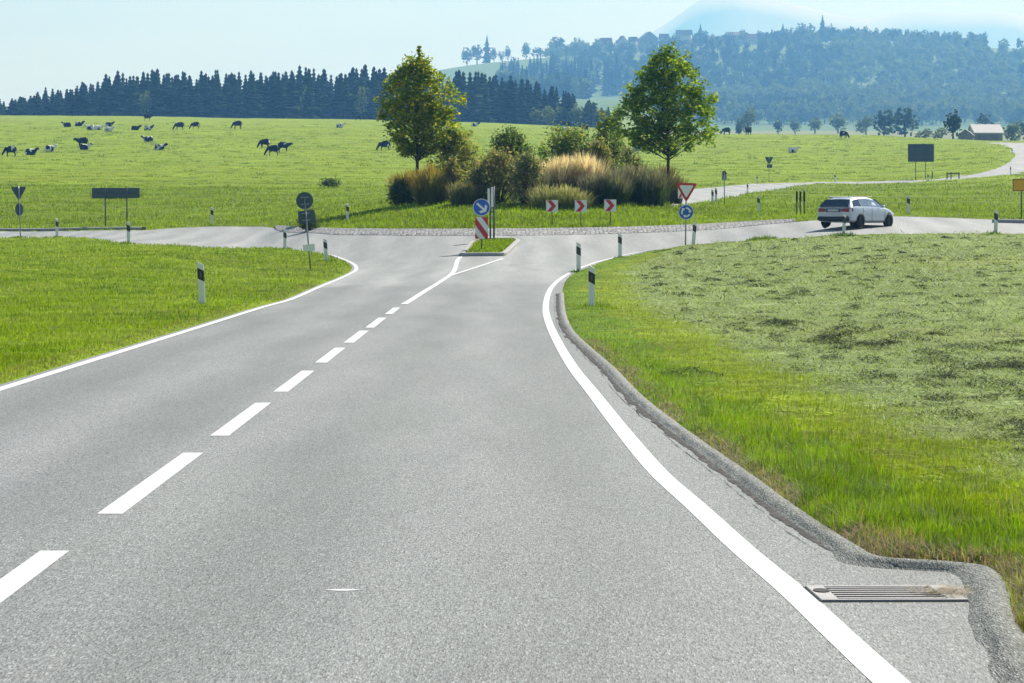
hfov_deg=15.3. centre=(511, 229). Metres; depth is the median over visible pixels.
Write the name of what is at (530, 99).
spruce tree
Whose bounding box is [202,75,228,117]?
spruce tree
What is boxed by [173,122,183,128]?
cow
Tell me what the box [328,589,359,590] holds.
road marking
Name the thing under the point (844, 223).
delineator post
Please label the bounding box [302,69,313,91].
spruce tree
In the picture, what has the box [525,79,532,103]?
spruce tree
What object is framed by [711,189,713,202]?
delineator post
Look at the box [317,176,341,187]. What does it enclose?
shrub
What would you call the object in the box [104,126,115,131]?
cow
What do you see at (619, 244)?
delineator post
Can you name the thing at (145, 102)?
broadleaf tree
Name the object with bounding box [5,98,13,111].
spruce tree
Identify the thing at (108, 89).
spruce tree
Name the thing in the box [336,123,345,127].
cow
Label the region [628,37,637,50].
house
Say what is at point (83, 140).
cow
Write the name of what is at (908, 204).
delineator post
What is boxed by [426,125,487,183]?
shrub
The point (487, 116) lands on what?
spruce tree
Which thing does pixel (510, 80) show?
spruce tree
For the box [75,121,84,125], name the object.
cow
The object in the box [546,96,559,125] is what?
spruce tree
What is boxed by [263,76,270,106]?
spruce tree
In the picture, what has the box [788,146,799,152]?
cow
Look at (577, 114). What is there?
broadleaf tree
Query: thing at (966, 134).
shed
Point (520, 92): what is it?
spruce tree
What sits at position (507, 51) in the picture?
broadleaf tree
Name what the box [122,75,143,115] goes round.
spruce tree
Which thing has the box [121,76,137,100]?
spruce tree
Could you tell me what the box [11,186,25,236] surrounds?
turned give way sign
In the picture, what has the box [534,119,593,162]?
shrub
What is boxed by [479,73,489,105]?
spruce tree
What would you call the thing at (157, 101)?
spruce tree
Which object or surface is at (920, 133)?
broadleaf tree
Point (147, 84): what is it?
spruce tree
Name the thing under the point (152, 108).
spruce tree
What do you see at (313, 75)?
spruce tree
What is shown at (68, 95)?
spruce tree
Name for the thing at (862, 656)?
road marking
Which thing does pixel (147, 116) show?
cow
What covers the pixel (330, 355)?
road marking
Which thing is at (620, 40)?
house
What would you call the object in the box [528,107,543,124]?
broadleaf tree
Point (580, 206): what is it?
chevron sign
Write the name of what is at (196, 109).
spruce tree
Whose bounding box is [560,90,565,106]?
spruce tree
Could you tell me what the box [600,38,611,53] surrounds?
house
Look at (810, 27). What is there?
broadleaf tree
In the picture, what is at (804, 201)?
marker pole
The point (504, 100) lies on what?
spruce tree
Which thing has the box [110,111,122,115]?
broadleaf tree
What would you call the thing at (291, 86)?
spruce tree
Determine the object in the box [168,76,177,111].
spruce tree
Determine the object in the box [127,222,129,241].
delineator post
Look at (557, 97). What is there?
spruce tree
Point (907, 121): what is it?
broadleaf tree
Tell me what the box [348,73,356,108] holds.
spruce tree
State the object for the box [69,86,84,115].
spruce tree
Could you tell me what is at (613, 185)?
ornamental grass
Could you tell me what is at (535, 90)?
spruce tree
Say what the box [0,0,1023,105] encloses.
sky
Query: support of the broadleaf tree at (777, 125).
on the ground at (762, 128)
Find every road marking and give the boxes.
[0,249,357,390]
[0,551,67,602]
[97,453,201,513]
[210,403,269,435]
[273,371,312,391]
[315,348,344,362]
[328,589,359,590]
[344,331,367,342]
[365,318,384,327]
[385,308,398,313]
[402,256,461,303]
[449,258,503,275]
[542,250,910,682]
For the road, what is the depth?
23.79 m
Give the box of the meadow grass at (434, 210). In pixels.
[0,125,1023,229]
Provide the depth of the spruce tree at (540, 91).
1551.72 m
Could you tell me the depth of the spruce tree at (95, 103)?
1475.47 m
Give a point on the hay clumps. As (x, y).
(888, 341)
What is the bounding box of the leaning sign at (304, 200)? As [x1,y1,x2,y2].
[296,192,315,270]
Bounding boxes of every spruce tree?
[4,99,29,115]
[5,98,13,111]
[17,97,26,113]
[23,95,44,115]
[28,93,44,115]
[40,101,50,115]
[41,87,49,103]
[42,94,45,107]
[45,94,67,115]
[46,88,54,104]
[50,99,66,115]
[56,90,65,112]
[63,89,73,113]
[64,89,74,115]
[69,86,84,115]
[71,81,91,114]
[80,85,93,115]
[88,83,91,98]
[90,85,94,103]
[91,83,99,115]
[94,83,108,115]
[99,74,107,96]
[105,76,111,115]
[107,81,124,115]
[114,70,124,101]
[119,78,128,115]
[121,73,124,89]
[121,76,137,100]
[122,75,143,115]
[122,89,139,113]
[137,71,145,99]
[140,73,153,114]
[150,69,153,86]
[150,71,156,99]
[150,78,167,116]
[152,79,164,116]
[155,71,160,85]
[160,75,170,116]
[165,73,171,101]
[166,81,178,116]
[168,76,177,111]
[169,80,188,116]
[176,74,179,86]
[177,73,193,115]
[187,75,194,91]
[187,79,207,117]
[188,78,192,102]
[198,70,210,106]
[199,73,211,116]
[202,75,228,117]
[206,78,221,117]
[221,73,232,113]
[226,78,243,117]
[230,82,245,117]
[236,72,242,94]
[241,73,266,116]
[241,79,249,115]
[243,71,258,92]
[243,80,265,117]
[245,80,265,116]
[258,72,264,103]
[259,72,296,118]
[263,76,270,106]
[263,77,267,103]
[264,72,275,109]
[269,77,294,118]
[284,72,287,84]
[285,70,302,117]
[295,65,302,79]
[295,70,301,105]
[296,77,320,118]
[298,67,312,115]
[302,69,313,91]
[312,68,315,88]
[312,74,326,103]
[313,77,326,118]
[320,78,333,118]
[322,73,332,113]
[323,69,332,99]
[328,75,333,102]
[329,74,342,117]
[330,76,337,102]
[332,75,359,118]
[337,74,356,112]
[348,67,358,88]
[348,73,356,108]
[350,69,356,98]
[352,69,370,119]
[355,68,358,83]
[363,64,370,87]
[363,65,369,96]
[364,71,381,119]
[367,68,374,106]
[377,68,381,80]
[378,67,386,91]
[378,76,390,119]
[434,76,447,109]
[445,78,466,121]
[447,70,468,105]
[456,73,468,109]
[457,77,470,121]
[461,71,466,85]
[465,72,472,95]
[465,76,482,121]
[478,84,496,122]
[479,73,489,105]
[487,76,491,93]
[489,78,497,121]
[490,76,498,97]
[491,77,504,121]
[496,82,513,123]
[499,81,519,123]
[507,75,516,97]
[512,87,531,124]
[518,81,528,116]
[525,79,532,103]
[526,84,533,109]
[527,86,540,116]
[527,88,548,124]
[537,83,542,101]
[541,91,548,119]
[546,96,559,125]
[547,86,553,104]
[554,86,561,109]
[557,93,580,126]
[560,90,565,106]
[579,102,595,127]
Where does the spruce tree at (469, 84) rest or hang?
on the ground at (762, 128)
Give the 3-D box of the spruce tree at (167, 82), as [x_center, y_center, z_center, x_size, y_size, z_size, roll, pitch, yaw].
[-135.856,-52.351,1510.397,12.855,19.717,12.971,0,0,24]
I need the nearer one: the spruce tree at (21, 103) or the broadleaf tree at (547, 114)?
the broadleaf tree at (547, 114)
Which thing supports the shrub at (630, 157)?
on the ground at (762, 128)
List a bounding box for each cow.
[2,145,16,156]
[25,147,38,154]
[44,144,57,151]
[61,121,70,126]
[73,137,87,146]
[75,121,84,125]
[80,143,92,149]
[84,124,93,129]
[94,124,104,129]
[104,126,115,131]
[105,121,114,126]
[131,125,141,129]
[141,135,152,141]
[144,114,153,120]
[144,125,154,129]
[154,143,167,149]
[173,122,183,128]
[189,122,199,128]
[231,120,241,128]
[257,139,269,147]
[264,145,279,155]
[278,142,292,151]
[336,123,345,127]
[376,140,390,149]
[562,121,571,127]
[720,127,730,134]
[745,127,751,134]
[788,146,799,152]
[839,131,849,137]
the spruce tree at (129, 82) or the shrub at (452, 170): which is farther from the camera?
the spruce tree at (129, 82)
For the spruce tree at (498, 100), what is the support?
on the ground at (762, 128)
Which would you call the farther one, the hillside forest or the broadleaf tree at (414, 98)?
the hillside forest
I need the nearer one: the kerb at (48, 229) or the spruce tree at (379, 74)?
the kerb at (48, 229)
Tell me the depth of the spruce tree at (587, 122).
1449.71 m
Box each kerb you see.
[0,227,145,230]
[459,238,519,256]
[558,292,1023,682]
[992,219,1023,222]
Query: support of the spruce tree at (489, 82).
on the ground at (762, 128)
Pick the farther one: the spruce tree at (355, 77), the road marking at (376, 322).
the spruce tree at (355, 77)
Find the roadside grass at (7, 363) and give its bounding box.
[0,235,351,381]
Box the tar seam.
[554,297,805,543]
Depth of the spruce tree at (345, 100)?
1450.54 m
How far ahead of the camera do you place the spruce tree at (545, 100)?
1465.27 m
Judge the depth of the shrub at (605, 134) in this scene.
209.41 m
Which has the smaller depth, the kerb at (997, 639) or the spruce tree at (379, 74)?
the kerb at (997, 639)
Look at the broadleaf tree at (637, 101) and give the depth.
200.10 m
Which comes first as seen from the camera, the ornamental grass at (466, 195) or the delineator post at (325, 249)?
the delineator post at (325, 249)
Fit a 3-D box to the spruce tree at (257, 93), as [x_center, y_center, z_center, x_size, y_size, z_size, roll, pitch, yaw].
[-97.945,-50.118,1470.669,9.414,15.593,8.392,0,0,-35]
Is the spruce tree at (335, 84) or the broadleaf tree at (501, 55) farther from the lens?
the broadleaf tree at (501, 55)
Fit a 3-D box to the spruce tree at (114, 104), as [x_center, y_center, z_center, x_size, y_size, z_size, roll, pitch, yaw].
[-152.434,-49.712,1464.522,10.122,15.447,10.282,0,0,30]
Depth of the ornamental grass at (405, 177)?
200.23 m
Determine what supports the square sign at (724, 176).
on the ground at (762, 128)
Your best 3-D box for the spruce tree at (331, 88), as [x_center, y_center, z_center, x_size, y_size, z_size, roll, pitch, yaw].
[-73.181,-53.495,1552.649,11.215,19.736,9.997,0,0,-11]
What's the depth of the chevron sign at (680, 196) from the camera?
186.37 m
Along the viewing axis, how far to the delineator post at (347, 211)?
189.42 m
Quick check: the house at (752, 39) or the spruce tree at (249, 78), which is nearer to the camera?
the spruce tree at (249, 78)
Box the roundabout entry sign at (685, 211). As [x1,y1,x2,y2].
[676,183,695,244]
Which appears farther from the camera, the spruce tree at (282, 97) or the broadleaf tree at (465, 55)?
the broadleaf tree at (465, 55)
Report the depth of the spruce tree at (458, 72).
1507.21 m
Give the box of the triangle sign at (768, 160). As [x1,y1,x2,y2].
[765,157,772,167]
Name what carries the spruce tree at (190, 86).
on the ground at (762, 128)
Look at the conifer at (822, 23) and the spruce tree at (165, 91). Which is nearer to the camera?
the spruce tree at (165, 91)
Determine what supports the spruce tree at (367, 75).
on the ground at (762, 128)
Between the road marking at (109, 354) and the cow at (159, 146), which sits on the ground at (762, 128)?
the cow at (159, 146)
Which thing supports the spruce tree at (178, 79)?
on the ground at (762, 128)
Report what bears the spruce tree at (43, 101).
on the ground at (762, 128)
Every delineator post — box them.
[55,219,57,235]
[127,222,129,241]
[197,262,205,303]
[211,207,212,223]
[283,229,286,248]
[323,238,327,260]
[346,204,348,220]
[576,242,580,270]
[588,265,594,305]
[618,233,621,256]
[691,221,696,243]
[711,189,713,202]
[757,195,759,211]
[842,213,845,232]
[907,195,909,213]
[994,209,997,232]
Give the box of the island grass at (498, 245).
[466,237,515,252]
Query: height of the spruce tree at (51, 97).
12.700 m
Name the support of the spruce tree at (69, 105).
on the ground at (762, 128)
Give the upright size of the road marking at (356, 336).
0.001 m
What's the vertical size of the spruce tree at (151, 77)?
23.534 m
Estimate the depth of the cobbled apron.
176.15 m
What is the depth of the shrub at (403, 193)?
199.83 m
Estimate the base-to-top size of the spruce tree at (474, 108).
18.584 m
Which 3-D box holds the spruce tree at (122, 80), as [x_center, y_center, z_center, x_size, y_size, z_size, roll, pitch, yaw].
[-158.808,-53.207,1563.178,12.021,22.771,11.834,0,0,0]
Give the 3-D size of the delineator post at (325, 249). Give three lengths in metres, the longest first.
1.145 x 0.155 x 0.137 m
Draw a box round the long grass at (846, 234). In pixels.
[10,212,1001,310]
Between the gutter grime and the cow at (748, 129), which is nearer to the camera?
the gutter grime
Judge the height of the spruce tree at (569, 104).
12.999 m
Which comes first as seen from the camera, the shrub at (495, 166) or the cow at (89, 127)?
the shrub at (495, 166)
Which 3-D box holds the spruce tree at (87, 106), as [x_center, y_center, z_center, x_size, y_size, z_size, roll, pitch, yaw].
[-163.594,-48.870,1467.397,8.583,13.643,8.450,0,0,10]
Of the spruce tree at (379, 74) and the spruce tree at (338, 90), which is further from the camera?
the spruce tree at (379, 74)
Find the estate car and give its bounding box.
[817,196,893,227]
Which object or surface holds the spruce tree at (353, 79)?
on the ground at (762, 128)
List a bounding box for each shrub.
[293,205,321,230]
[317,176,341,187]
[386,177,414,204]
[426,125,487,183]
[438,153,465,199]
[461,145,524,203]
[464,164,495,200]
[480,124,538,191]
[501,148,548,204]
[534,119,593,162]
[586,136,618,171]
[587,109,630,172]
[616,145,644,173]
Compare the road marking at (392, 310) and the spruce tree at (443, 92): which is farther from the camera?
the spruce tree at (443, 92)
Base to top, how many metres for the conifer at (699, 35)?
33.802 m
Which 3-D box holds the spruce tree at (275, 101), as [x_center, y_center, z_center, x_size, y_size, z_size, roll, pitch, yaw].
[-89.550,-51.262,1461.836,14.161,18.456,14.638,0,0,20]
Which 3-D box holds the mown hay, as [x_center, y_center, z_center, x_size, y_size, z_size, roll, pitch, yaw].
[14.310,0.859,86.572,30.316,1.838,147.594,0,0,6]
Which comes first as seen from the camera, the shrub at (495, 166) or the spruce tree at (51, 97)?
the shrub at (495, 166)
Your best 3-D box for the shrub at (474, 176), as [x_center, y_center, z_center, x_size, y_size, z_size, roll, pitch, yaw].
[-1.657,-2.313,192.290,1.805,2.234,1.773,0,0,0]
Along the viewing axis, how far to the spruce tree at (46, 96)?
1554.27 m
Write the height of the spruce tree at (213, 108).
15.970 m
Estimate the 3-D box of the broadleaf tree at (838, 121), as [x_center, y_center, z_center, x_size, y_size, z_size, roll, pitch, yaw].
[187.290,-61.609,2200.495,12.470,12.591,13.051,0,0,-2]
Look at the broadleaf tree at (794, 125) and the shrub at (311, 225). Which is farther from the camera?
the broadleaf tree at (794, 125)
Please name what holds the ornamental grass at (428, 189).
on the ground at (762, 128)
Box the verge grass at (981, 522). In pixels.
[563,232,1023,661]
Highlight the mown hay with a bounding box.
[613,230,1023,487]
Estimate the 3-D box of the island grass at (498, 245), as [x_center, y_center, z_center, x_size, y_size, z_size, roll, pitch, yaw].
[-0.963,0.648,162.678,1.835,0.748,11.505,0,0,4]
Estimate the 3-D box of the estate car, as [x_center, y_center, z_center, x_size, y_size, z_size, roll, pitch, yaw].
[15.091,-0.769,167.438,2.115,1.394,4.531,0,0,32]
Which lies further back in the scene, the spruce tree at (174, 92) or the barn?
the spruce tree at (174, 92)
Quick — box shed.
[957,129,974,139]
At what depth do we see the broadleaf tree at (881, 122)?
1498.89 m
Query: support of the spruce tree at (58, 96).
on the ground at (762, 128)
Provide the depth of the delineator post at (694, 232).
162.83 m
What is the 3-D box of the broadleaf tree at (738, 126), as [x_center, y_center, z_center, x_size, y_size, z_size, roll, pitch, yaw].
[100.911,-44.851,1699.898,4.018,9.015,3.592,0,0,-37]
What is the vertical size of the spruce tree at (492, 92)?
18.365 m
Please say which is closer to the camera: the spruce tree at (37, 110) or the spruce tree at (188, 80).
the spruce tree at (37, 110)
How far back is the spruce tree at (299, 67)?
1558.92 m
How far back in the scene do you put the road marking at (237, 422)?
35.45 m
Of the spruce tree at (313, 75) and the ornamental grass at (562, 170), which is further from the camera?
the spruce tree at (313, 75)
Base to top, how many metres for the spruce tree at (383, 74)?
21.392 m
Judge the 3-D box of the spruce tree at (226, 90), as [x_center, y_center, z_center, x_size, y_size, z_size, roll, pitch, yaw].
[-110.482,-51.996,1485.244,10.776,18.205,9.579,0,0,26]
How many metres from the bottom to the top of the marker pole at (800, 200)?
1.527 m
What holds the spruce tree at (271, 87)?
on the ground at (762, 128)
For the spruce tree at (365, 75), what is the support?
on the ground at (762, 128)
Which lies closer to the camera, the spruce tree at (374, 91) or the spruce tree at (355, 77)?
the spruce tree at (374, 91)
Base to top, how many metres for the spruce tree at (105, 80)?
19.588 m
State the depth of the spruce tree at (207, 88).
1490.25 m
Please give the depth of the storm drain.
18.49 m
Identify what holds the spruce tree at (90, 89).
on the ground at (762, 128)
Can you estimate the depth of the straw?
18.55 m
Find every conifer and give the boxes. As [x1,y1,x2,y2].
[481,36,490,62]
[697,24,703,45]
[820,15,824,41]
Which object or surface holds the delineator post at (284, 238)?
on the ground at (762, 128)
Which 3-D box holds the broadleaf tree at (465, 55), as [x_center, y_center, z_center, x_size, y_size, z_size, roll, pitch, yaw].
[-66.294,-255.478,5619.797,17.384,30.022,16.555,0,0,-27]
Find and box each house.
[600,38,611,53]
[615,36,627,51]
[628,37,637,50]
[638,31,658,50]
[658,34,668,48]
[675,30,692,47]
[687,43,696,50]
[726,32,741,44]
[747,34,757,44]
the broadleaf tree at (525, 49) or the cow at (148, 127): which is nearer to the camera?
the cow at (148, 127)
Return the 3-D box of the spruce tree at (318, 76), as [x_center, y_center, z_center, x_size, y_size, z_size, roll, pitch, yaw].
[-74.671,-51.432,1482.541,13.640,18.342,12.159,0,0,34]
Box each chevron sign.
[546,200,557,224]
[575,200,586,225]
[604,199,615,224]
[678,189,683,206]
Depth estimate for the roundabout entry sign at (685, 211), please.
161.93 m
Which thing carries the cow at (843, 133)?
on the ground at (762, 128)
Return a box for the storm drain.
[803,585,968,601]
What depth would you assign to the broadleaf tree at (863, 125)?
1899.51 m
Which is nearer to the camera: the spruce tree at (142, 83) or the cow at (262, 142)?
the cow at (262, 142)
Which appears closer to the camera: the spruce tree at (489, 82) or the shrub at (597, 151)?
the shrub at (597, 151)
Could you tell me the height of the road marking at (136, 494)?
0.001 m
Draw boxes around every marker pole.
[796,191,797,213]
[799,191,800,212]
[803,191,804,214]
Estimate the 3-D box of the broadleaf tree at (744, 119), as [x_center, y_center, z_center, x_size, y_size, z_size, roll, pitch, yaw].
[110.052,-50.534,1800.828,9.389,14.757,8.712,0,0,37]
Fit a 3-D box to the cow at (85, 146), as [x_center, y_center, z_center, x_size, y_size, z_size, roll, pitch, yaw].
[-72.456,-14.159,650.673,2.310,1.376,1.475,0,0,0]
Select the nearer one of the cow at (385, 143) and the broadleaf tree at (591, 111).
the cow at (385, 143)
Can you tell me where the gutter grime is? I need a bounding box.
[555,293,831,550]
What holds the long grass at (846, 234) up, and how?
on the ground at (762, 128)
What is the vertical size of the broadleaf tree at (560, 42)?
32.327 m
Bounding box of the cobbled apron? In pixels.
[275,219,794,235]
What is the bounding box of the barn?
[968,124,1003,140]
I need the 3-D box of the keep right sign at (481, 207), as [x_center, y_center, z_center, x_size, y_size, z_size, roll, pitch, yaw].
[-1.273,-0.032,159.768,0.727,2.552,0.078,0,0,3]
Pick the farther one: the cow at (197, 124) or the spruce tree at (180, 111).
the spruce tree at (180, 111)
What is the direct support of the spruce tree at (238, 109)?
on the ground at (762, 128)
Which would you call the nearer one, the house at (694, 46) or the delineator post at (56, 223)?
the delineator post at (56, 223)
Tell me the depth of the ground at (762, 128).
152.68 m
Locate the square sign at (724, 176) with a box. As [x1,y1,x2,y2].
[722,171,726,203]
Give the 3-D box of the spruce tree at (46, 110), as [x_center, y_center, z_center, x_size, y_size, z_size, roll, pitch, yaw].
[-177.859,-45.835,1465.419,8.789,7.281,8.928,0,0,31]
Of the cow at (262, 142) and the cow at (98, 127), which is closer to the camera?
the cow at (262, 142)
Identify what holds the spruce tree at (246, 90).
on the ground at (762, 128)
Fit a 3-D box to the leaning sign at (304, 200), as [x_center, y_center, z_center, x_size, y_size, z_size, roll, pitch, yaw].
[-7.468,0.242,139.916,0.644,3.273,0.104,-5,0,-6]
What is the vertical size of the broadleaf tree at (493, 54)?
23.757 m
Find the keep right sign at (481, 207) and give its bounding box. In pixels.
[473,199,489,249]
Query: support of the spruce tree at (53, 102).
on the ground at (762, 128)
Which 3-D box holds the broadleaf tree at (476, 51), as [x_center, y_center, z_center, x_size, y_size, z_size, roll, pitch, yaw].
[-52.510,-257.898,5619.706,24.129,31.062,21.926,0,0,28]
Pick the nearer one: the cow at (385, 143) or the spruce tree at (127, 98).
the cow at (385, 143)
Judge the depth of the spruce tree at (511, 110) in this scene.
1458.18 m
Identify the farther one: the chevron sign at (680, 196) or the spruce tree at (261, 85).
the spruce tree at (261, 85)
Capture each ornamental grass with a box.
[385,168,415,204]
[402,162,450,204]
[443,179,482,205]
[521,182,595,208]
[528,149,612,197]
[572,166,635,204]
[599,160,676,205]
[652,164,689,203]
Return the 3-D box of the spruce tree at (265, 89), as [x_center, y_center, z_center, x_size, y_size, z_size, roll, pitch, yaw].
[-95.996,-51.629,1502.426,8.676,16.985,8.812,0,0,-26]
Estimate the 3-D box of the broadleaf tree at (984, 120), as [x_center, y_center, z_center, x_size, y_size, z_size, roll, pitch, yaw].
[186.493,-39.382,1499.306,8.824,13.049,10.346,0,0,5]
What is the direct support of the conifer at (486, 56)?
on the ground at (762, 128)
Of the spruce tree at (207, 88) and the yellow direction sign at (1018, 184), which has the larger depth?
the spruce tree at (207, 88)
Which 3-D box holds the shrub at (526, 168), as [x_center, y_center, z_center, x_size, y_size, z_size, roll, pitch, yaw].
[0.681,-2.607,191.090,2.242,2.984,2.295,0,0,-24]
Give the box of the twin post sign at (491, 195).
[488,186,494,238]
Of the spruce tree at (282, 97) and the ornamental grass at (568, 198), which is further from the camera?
the spruce tree at (282, 97)
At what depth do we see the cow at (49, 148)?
640.12 m
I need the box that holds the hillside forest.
[494,26,1023,125]
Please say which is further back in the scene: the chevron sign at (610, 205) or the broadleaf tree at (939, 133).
the broadleaf tree at (939, 133)
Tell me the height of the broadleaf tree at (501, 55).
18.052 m
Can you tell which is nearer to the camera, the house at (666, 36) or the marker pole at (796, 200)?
the marker pole at (796, 200)
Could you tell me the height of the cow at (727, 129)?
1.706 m
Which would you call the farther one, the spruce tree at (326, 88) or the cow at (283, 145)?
the spruce tree at (326, 88)
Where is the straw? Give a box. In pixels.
[902,583,975,596]
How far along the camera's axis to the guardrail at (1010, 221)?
172.50 m
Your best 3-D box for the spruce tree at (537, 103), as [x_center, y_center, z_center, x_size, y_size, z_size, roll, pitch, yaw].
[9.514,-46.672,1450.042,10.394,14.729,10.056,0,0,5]
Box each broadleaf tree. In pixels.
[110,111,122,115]
[139,89,151,114]
[298,85,314,110]
[355,85,370,119]
[372,45,474,201]
[461,47,471,65]
[470,44,483,63]
[490,47,497,60]
[498,50,504,60]
[504,45,510,59]
[521,41,530,57]
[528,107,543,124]
[531,47,544,57]
[541,105,561,124]
[547,37,564,48]
[555,107,571,125]
[570,103,583,126]
[582,102,600,127]
[606,40,725,203]
[735,120,742,133]
[736,107,756,133]
[772,119,783,133]
[789,118,801,133]
[796,23,814,32]
[808,117,822,133]
[828,112,848,132]
[855,114,875,134]
[872,109,897,135]
[889,107,919,136]
[914,128,932,137]
[932,128,948,137]
[943,109,961,138]
[976,113,994,123]
[1002,121,1023,140]
[1015,120,1023,135]
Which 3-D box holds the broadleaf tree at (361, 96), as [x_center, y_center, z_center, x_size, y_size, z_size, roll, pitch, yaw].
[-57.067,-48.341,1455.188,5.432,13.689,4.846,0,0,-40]
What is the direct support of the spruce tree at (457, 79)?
on the ground at (762, 128)
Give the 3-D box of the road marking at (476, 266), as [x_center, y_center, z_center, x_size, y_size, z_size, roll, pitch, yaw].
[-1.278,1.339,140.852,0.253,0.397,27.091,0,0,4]
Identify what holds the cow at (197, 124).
on the ground at (762, 128)
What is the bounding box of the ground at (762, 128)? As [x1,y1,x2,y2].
[0,42,1023,628]
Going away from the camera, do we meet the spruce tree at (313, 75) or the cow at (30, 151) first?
the cow at (30, 151)
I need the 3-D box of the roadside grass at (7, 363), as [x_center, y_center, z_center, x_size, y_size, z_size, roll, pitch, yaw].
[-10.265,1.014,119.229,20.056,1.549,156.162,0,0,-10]
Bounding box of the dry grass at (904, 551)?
[585,337,1023,637]
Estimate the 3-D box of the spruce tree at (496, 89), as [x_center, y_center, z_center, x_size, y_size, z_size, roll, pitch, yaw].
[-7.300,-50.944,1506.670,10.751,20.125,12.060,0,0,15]
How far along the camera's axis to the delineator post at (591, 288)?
86.09 m
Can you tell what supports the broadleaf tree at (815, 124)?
on the ground at (762, 128)
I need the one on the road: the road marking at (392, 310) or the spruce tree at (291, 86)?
the road marking at (392, 310)
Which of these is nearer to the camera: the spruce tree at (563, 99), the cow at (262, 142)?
the cow at (262, 142)
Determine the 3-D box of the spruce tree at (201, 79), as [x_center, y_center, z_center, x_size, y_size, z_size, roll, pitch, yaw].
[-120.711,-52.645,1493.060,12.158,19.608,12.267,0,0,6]
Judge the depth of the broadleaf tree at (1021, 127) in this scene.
1248.91 m
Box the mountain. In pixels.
[612,0,1023,52]
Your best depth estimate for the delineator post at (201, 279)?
88.34 m
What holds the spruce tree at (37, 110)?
on the ground at (762, 128)
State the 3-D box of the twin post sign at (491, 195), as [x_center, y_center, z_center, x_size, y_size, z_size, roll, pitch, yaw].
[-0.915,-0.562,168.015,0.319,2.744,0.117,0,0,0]
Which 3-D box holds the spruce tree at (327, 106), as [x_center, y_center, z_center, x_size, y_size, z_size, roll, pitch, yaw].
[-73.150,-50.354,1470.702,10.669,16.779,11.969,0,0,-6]
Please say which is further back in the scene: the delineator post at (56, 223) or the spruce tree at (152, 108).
the spruce tree at (152, 108)
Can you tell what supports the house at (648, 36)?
on the ground at (762, 128)
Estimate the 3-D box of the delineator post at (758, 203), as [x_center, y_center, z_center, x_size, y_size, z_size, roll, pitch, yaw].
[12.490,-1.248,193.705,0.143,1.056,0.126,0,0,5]
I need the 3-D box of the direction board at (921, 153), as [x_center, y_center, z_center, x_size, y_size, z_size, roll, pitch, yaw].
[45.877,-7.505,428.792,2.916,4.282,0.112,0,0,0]
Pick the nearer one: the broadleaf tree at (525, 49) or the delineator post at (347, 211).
the delineator post at (347, 211)
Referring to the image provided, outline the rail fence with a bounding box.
[946,172,959,178]
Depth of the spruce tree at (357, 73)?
1510.89 m
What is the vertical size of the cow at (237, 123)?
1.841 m
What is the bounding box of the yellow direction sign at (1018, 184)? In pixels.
[1013,177,1023,216]
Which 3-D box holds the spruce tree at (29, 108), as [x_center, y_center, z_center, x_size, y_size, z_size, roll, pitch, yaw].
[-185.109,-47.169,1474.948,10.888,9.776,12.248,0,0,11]
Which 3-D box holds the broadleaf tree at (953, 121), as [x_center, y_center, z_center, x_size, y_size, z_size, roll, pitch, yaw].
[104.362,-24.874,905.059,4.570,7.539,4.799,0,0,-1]
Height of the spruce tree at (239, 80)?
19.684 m
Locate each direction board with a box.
[92,188,139,225]
[908,144,933,179]
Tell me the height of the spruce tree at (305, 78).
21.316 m
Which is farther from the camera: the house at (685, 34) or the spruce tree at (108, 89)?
the house at (685, 34)
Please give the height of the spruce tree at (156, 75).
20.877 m
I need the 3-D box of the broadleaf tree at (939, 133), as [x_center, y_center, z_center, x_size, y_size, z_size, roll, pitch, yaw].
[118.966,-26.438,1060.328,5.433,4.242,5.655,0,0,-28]
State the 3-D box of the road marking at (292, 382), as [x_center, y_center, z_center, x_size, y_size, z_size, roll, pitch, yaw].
[-2.545,1.766,44.880,0.160,0.001,6.221,0,0,0]
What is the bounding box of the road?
[0,142,1023,682]
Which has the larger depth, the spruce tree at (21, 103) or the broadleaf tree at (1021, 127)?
the spruce tree at (21, 103)
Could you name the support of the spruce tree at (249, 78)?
on the ground at (762, 128)
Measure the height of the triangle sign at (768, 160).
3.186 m
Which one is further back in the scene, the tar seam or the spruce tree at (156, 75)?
the spruce tree at (156, 75)
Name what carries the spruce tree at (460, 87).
on the ground at (762, 128)
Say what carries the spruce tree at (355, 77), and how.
on the ground at (762, 128)
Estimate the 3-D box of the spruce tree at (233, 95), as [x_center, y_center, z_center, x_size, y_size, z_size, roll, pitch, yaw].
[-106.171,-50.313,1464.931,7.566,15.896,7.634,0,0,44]
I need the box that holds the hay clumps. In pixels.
[638,236,1023,452]
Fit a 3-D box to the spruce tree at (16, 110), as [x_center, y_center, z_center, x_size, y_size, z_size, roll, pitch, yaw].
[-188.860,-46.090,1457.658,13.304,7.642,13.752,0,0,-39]
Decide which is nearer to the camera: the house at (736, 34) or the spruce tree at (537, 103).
the spruce tree at (537, 103)

